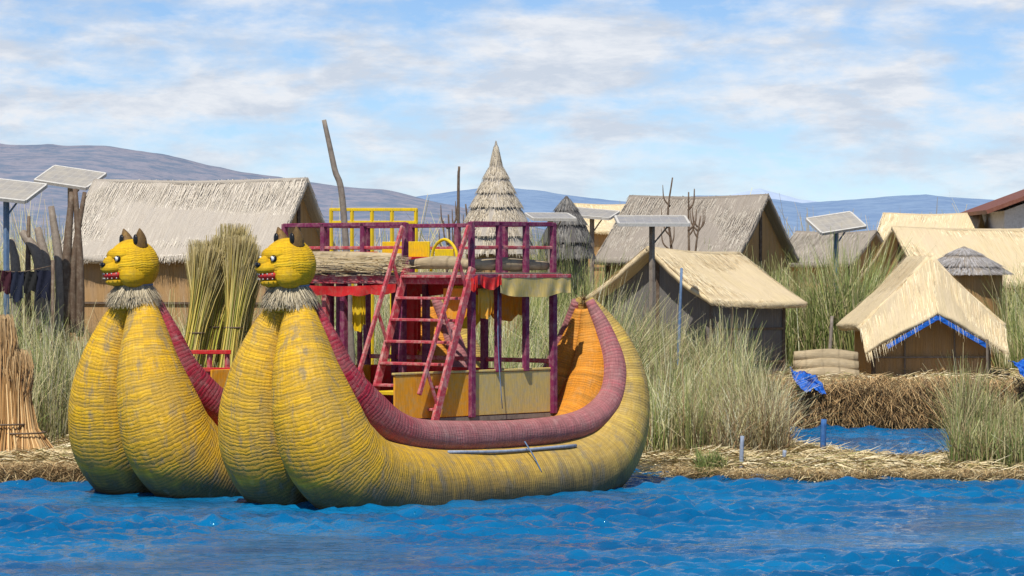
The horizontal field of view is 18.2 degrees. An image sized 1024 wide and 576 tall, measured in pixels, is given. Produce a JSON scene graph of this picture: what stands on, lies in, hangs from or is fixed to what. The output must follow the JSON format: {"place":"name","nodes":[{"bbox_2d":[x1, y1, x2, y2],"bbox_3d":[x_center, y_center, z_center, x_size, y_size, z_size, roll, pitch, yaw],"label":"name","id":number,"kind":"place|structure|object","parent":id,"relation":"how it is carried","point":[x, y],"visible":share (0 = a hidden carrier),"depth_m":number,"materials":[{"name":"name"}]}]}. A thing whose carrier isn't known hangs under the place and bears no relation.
{"place":"outdoors","nodes":[
{"label":"outdoors","id":0,"kind":"place"},
{"bbox_2d":[0,143,545,261],"bbox_3d":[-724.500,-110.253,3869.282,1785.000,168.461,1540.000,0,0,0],"label":"hills","id":1,"kind":"structure","parent":0,"point":[30,163],"depth_m":3954.94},
{"bbox_2d":[461,141,536,362],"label":"conical reed tower","id":2,"kind":"structure","parent":0,"point":[496,199],"depth_m":53.63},
{"bbox_2d":[0,424,1023,575],"bbox_3d":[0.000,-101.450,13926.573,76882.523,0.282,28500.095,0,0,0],"label":"lake water","id":3,"kind":"structure","parent":0,"point":[645,525],"depth_m":35.76,"materials":[{"name":"blue liquid"}]},
{"bbox_2d":[68,221,649,509],"bbox_3d":[-1.940,1.156,42.679,5.279,4.067,6.762,0,1,42],"label":"reed boat","id":4,"kind":"object","parent":3,"relation":"on","point":[294,404],"visible":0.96,"depth_m":41.32,"materials":[{"name":"yellow plant"}]},
{"bbox_2d":[191,350,230,374],"bbox_3d":[-4.410,1.676,46.598,0.641,1.548,0.108,0,0,0],"label":"red fence","id":5,"kind":"object","parent":4,"relation":"on","point":[209,353],"visible":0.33,"depth_m":46.54,"materials":[{"name":"paint"}]},
{"bbox_2d":[329,208,417,364],"bbox_3d":[-2.163,0.438,50.005,1.388,3.375,0.063,0,0,0],"label":"yellow railing","id":6,"kind":"object","parent":4,"relation":"on","point":[372,210],"visible":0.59,"depth_m":49.97,"materials":[{"name":"paint"}]},
{"bbox_2d":[0,371,1023,480],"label":"reed island ground","id":7,"kind":"structure","parent":0,"point":[816,422],"depth_m":58.51,"materials":[{"name":"plant"}]},
{"bbox_2d":[0,314,24,457],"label":"straw stack","id":8,"kind":"object","parent":7,"relation":"on","point":[9,342],"visible":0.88,"depth_m":45.36,"materials":[{"name":"beige plant"}]},
{"bbox_2d":[0,178,47,315],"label":"solar panel","id":9,"kind":"object","parent":7,"relation":"on","point":[18,191],"visible":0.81,"depth_m":54.96,"materials":[{"name":"glass"}]},
{"bbox_2d":[1,349,53,456],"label":"straw stack","id":10,"kind":"object","parent":7,"relation":"on","point":[18,374],"visible":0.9,"depth_m":45.39,"materials":[{"name":"beige plant"}]},
{"bbox_2d":[0,260,54,354],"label":"clothesline","id":11,"kind":"object","parent":7,"relation":"on","point":[28,281],"visible":0.94,"depth_m":53.99,"materials":[{"name":"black fabric"}]},
{"bbox_2d":[0,193,65,357],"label":"reeds","id":12,"kind":"object","parent":7,"relation":"on","point":[22,268],"visible":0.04,"depth_m":65.63,"materials":[{"name":"plant"}]},
{"bbox_2d":[0,430,78,481],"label":"straw litter","id":13,"kind":"object","parent":7,"relation":"on","point":[61,452],"visible":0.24,"depth_m":44.51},
{"bbox_2d":[202,234,239,367],"bbox_3d":[-4.630,0.729,49.054,1.081,3.106,0.577,0,0,-26],"label":"reed sheaf","id":14,"kind":"object","parent":13,"relation":"on","point":[214,332],"visible":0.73,"depth_m":48.94,"materials":[{"name":"green plant"}]},
{"bbox_2d":[0,461,86,482],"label":"straw shore edge","id":15,"kind":"object","parent":7,"relation":"on","point":[8,473],"visible":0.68,"depth_m":43.71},
{"bbox_2d":[9,189,86,344],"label":"upright wooden poles","id":16,"kind":"object","parent":7,"relation":"on","point":[69,278],"visible":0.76,"depth_m":55.95,"materials":[{"name":"grey wood"}]},
{"bbox_2d":[34,165,106,197],"bbox_3d":[-8.556,-0.184,62.000,1.253,4.438,0.728,0,0,24],"label":"solar panel","id":17,"kind":"object","parent":7,"relation":"on","point":[70,178],"visible":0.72,"depth_m":61.95,"materials":[{"name":"glass"}]},
{"bbox_2d":[0,269,381,443],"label":"reeds","id":18,"kind":"object","parent":7,"relation":"on","point":[53,375],"visible":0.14,"depth_m":49.83,"materials":[{"name":"plant"}]},
{"bbox_2d":[53,177,336,356],"bbox_3d":[-5.842,-0.011,60.000,4.306,4.121,4.066,0,0,15],"label":"reed hut","id":19,"kind":"object","parent":7,"relation":"on","point":[169,218],"visible":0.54,"depth_m":59.14,"materials":[{"name":"beige plant"}]},
{"bbox_2d":[183,239,219,290],"bbox_3d":[-4.804,0.767,49.044,0.542,3.031,0.758,0,0,24],"label":"reed sheaf","id":20,"kind":"object","parent":7,"relation":"on","point":[195,242],"visible":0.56,"depth_m":49.07,"materials":[{"name":"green plant"}]},
{"bbox_2d":[184,244,225,366],"bbox_3d":[-4.840,0.806,48.816,1.079,2.955,0.568,0,1,-31],"label":"reed sheaf","id":21,"kind":"object","parent":7,"relation":"on","point":[205,266],"visible":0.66,"depth_m":48.71,"materials":[{"name":"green plant"}]},
{"bbox_2d":[216,223,252,367],"bbox_3d":[-4.455,0.637,49.293,1.039,3.286,0.550,0,0,-30],"label":"reed sheaf","id":22,"kind":"object","parent":7,"relation":"on","point":[235,229],"visible":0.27,"depth_m":49.28,"materials":[{"name":"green plant"}]},
{"bbox_2d":[218,234,258,367],"bbox_3d":[-4.273,0.732,48.812,0.938,3.105,0.575,0,1,-39],"label":"reed sheaf","id":23,"kind":"object","parent":7,"relation":"on","point":[240,256],"visible":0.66,"depth_m":48.71,"materials":[{"name":"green plant"}]},
{"bbox_2d":[242,244,261,341],"bbox_3d":[-4.171,0.802,49.316,0.779,2.957,0.491,0,1,-45],"label":"reed sheaf","id":24,"kind":"object","parent":7,"relation":"on","point":[249,316],"visible":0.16,"depth_m":49.27,"materials":[{"name":"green plant"}]},
{"bbox_2d":[322,120,354,363],"bbox_3d":[-2.516,-0.062,47.001,0.555,4.825,0.109,0,0,0],"label":"leaning pole","id":25,"kind":"object","parent":7,"relation":"on","point":[345,242],"visible":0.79,"depth_m":46.95,"materials":[{"name":"grey wood"}]},
{"bbox_2d":[439,205,456,271],"bbox_3d":[-1.121,0.262,55.997,0.331,3.440,0.135,0,0,0],"label":"bare branch","id":26,"kind":"object","parent":7,"relation":"on","point":[448,244],"visible":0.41,"depth_m":55.99,"materials":[{"name":"brown plant"}]},
{"bbox_2d":[452,201,461,241],"bbox_3d":[-0.908,0.230,56.007,0.294,3.503,0.107,0,0,0],"label":"bare branch","id":27,"kind":"object","parent":7,"relation":"on","point":[452,221],"visible":0.2,"depth_m":56.00,"materials":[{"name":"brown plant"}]},
{"bbox_2d":[457,166,459,222],"bbox_3d":[-0.870,0.067,52.002,0.061,4.087,0.059,0,0,0],"label":"wooden stake","id":28,"kind":"object","parent":7,"relation":"on","point":[458,196],"visible":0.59,"depth_m":51.97,"materials":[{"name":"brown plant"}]},
{"bbox_2d":[252,250,705,387],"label":"reeds","id":29,"kind":"object","parent":7,"relation":"on","point":[537,349],"visible":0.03,"depth_m":51.90,"materials":[{"name":"plant"}]},
{"bbox_2d":[0,189,966,332],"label":"reeds","id":30,"kind":"object","parent":7,"relation":"on","point":[340,242],"depth_m":99.98,"materials":[{"name":"green plant"}]},
{"bbox_2d":[433,221,640,344],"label":"reeds","id":31,"kind":"object","parent":7,"relation":"on","point":[573,293],"visible":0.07,"depth_m":64.91,"materials":[{"name":"plant"}]},
{"bbox_2d":[524,212,576,300],"bbox_3d":[0.768,0.252,64.004,0.936,3.535,0.595,0,0,-18],"label":"solar panel","id":32,"kind":"object","parent":7,"relation":"on","point":[545,216],"visible":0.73,"depth_m":63.96,"materials":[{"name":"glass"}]},
{"bbox_2d":[537,196,595,301],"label":"conical reed hut","id":33,"kind":"object","parent":7,"relation":"on","point":[579,229],"visible":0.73,"depth_m":65.60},
{"bbox_2d":[577,207,619,289],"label":"solar panel","id":34,"kind":"object","parent":7,"relation":"on","point":[591,214],"visible":0.56,"depth_m":71.96,"materials":[{"name":"glass"}]},
{"bbox_2d":[573,203,624,289],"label":"reed hut","id":35,"kind":"object","parent":7,"relation":"on","point":[602,231],"visible":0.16,"depth_m":90.62,"materials":[{"name":"beige plant"}]},
{"bbox_2d":[614,215,689,338],"bbox_3d":[2.538,0.369,58.004,1.316,3.392,0.827,0,0,-3],"label":"solar panel","id":36,"kind":"object","parent":7,"relation":"on","point":[651,222],"visible":0.86,"depth_m":57.97,"materials":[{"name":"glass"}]},
{"bbox_2d":[661,177,674,248],"bbox_3d":[3.019,-0.101,62.006,0.266,4.081,0.145,0,0,0],"label":"bare branch","id":37,"kind":"object","parent":7,"relation":"on","point":[671,240],"visible":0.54,"depth_m":61.98,"materials":[{"name":"brown plant"}]},
{"bbox_2d":[676,268,682,374],"bbox_3d":[2.811,0.929,54.008,0.145,2.534,0.059,0,0,0],"label":"leaning pole","id":38,"kind":"object","parent":7,"relation":"on","point":[680,301],"visible":0.49,"depth_m":53.98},
{"bbox_2d":[687,189,696,250],"bbox_3d":[3.448,0.007,62.018,0.283,3.871,0.125,0,0,-19],"label":"bare branch","id":39,"kind":"object","parent":7,"relation":"on","point":[693,225],"visible":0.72,"depth_m":61.98,"materials":[{"name":"brown plant"}]},
{"bbox_2d":[593,193,799,285],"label":"reed hut","id":40,"kind":"object","parent":7,"relation":"on","point":[736,223],"visible":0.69,"depth_m":67.28,"materials":[{"name":"grey plant"}]},
{"bbox_2d":[587,246,807,375],"bbox_3d":[3.471,0.598,60.958,2.560,2.790,3.696,0,1,-42],"label":"reed hut","id":41,"kind":"object","parent":7,"relation":"on","point":[712,282],"visible":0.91,"depth_m":60.21,"materials":[{"name":"beige plant"}]},
{"bbox_2d":[690,207,705,250],"bbox_3d":[3.660,0.157,62.996,0.305,3.548,0.138,0,0,0],"label":"bare branch","id":42,"kind":"object","parent":7,"relation":"on","point":[699,227],"visible":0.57,"depth_m":62.98,"materials":[{"name":"brown plant"}]},
{"bbox_2d":[677,444,732,477],"bbox_3d":[2.873,2.434,44.851,1.186,0.560,0.962,0,0,0],"label":"grass tuft","id":43,"kind":"object","parent":7,"relation":"on","point":[702,462],"visible":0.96,"depth_m":44.83,"materials":[{"name":"green plant"}]},
{"bbox_2d":[534,282,883,453],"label":"reeds","id":44,"kind":"object","parent":7,"relation":"on","point":[672,399],"visible":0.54,"depth_m":50.08,"materials":[{"name":"plant"}]},
{"bbox_2d":[739,436,743,467],"bbox_3d":[3.229,2.520,44.964,0.068,0.886,0.060,0,0,0],"label":"white mooring post","id":45,"kind":"object","parent":7,"relation":"on","point":[741,447],"visible":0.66,"depth_m":44.94,"materials":[{"name":"white plastic"}]},
{"bbox_2d":[704,231,927,370],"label":"reeds","id":46,"kind":"object","parent":7,"relation":"on","point":[812,317],"visible":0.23,"depth_m":63.89,"materials":[{"name":"green plant"}]},
{"bbox_2d":[820,419,826,448],"bbox_3d":[4.635,2.447,47.639,0.096,0.992,0.090,0,0,0],"label":"blue mooring post","id":47,"kind":"object","parent":7,"relation":"in","point":[823,432],"visible":0.57,"depth_m":47.60,"materials":[{"name":"paint"}]},
{"bbox_2d":[793,349,858,378],"bbox_3d":[5.827,1.428,59.389,1.186,0.604,0.630,0,0,0],"label":"reed roll pile","id":48,"kind":"object","parent":7,"relation":"on","point":[822,361],"visible":0.79,"depth_m":59.22,"materials":[{"name":"beige wicker"}]},
{"bbox_2d":[633,435,1023,482],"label":"straw litter","id":49,"kind":"object","parent":7,"relation":"on","point":[807,455],"visible":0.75,"depth_m":45.23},
{"bbox_2d":[828,316,833,348],"bbox_3d":[5.908,1.137,59.509,0.142,1.237,0.078,0,0,0],"label":"leaning pole","id":50,"kind":"object","parent":7,"relation":"on","point":[830,334],"visible":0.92,"depth_m":59.48,"materials":[{"name":"grey wood"}]},
{"bbox_2d":[805,211,866,292],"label":"solar panel","id":51,"kind":"object","parent":7,"relation":"on","point":[837,223],"visible":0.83,"depth_m":65.96,"materials":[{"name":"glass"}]},
{"bbox_2d":[649,465,1023,481],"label":"straw shore edge","id":52,"kind":"object","parent":7,"relation":"on","point":[839,474],"visible":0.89,"depth_m":44.37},
{"bbox_2d":[789,230,883,297],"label":"reed hut","id":53,"kind":"object","parent":7,"relation":"on","point":[873,237],"visible":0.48,"depth_m":79.35,"materials":[{"name":"grey plant"}]},
{"bbox_2d":[753,374,1023,428],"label":"straw island edge","id":54,"kind":"object","parent":7,"relation":"on","point":[915,416],"visible":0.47,"depth_m":58.31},
{"bbox_2d":[790,367,825,393],"bbox_3d":[5.381,1.685,58.291,0.537,0.494,0.639,0,0,-11],"label":"blue tarp","id":55,"kind":"object","parent":54,"relation":"on","point":[809,377],"visible":0.94,"depth_m":58.19,"materials":[{"name":"blue plastic"}]},
{"bbox_2d":[1010,359,1023,376],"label":"blue tarp","id":56,"kind":"object","parent":54,"relation":"on","point":[1020,365],"visible":1,"depth_m":58.03,"materials":[{"name":"blue plastic"}]},
{"bbox_2d":[757,360,1023,418],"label":"straw litter","id":57,"kind":"object","parent":7,"relation":"on","point":[995,372],"visible":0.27,"depth_m":59.51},
{"bbox_2d":[836,255,1009,377],"bbox_3d":[7.797,0.626,60.738,2.976,2.524,2.822,0,0,-5],"label":"reed hut","id":58,"kind":"object","parent":7,"relation":"on","point":[913,313],"visible":1,"depth_m":60.02,"materials":[{"name":"beige plant"}]},
{"bbox_2d":[877,212,984,239],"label":"reed hut","id":59,"kind":"object","parent":7,"relation":"on","point":[887,221],"visible":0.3,"depth_m":83.66,"materials":[{"name":"beige plant"}]},
{"bbox_2d":[859,226,1023,304],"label":"reed hut","id":60,"kind":"object","parent":7,"relation":"on","point":[999,245],"visible":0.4,"depth_m":71.31,"materials":[{"name":"beige plant"}]},
{"bbox_2d":[892,350,1023,469],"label":"reeds","id":61,"kind":"object","parent":7,"relation":"on","point":[987,431],"visible":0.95,"depth_m":45.53,"materials":[{"name":"plant"}]},
{"bbox_2d":[937,246,1014,367],"bbox_3d":[9.188,0.434,65.001,2.136,2.558,2.154,0,0,0],"label":"conical reed hut","id":62,"kind":"object","parent":7,"relation":"on","point":[966,267],"visible":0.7,"depth_m":64.35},
{"bbox_2d":[967,252,1023,372],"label":"reeds","id":63,"kind":"object","parent":7,"relation":"on","point":[1012,317],"visible":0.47,"depth_m":63.41,"materials":[{"name":"green plant"}]},
{"bbox_2d":[0,0,1023,201],"label":"sky","id":64,"kind":"structure","parent":0,"point":[812,100],"materials":[{"name":"blue"}]},
{"bbox_2d":[417,188,992,237],"bbox_3d":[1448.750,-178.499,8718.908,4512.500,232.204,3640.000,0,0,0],"label":"hills","id":65,"kind":"structure","parent":0,"point":[872,209],"depth_m":9013.92,"materials":[{"name":"blue"}]},
{"bbox_2d":[732,188,816,202],"bbox_3d":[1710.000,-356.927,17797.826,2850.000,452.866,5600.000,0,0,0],"label":"hills","id":66,"kind":"structure","parent":0,"point":[773,195],"depth_m":18821.67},
{"bbox_2d":[982,200,1023,228],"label":"walls","id":67,"kind":"structure","parent":0,"point":[1010,217],"depth_m":80.86,"materials":[{"name":"white paint"}]},
{"bbox_2d":[961,189,1023,215],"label":"roof slope","id":68,"kind":"structure","parent":67,"relation":"on","point":[1002,202],"depth_m":82.01,"materials":[{"name":"red metal"}]}
]}

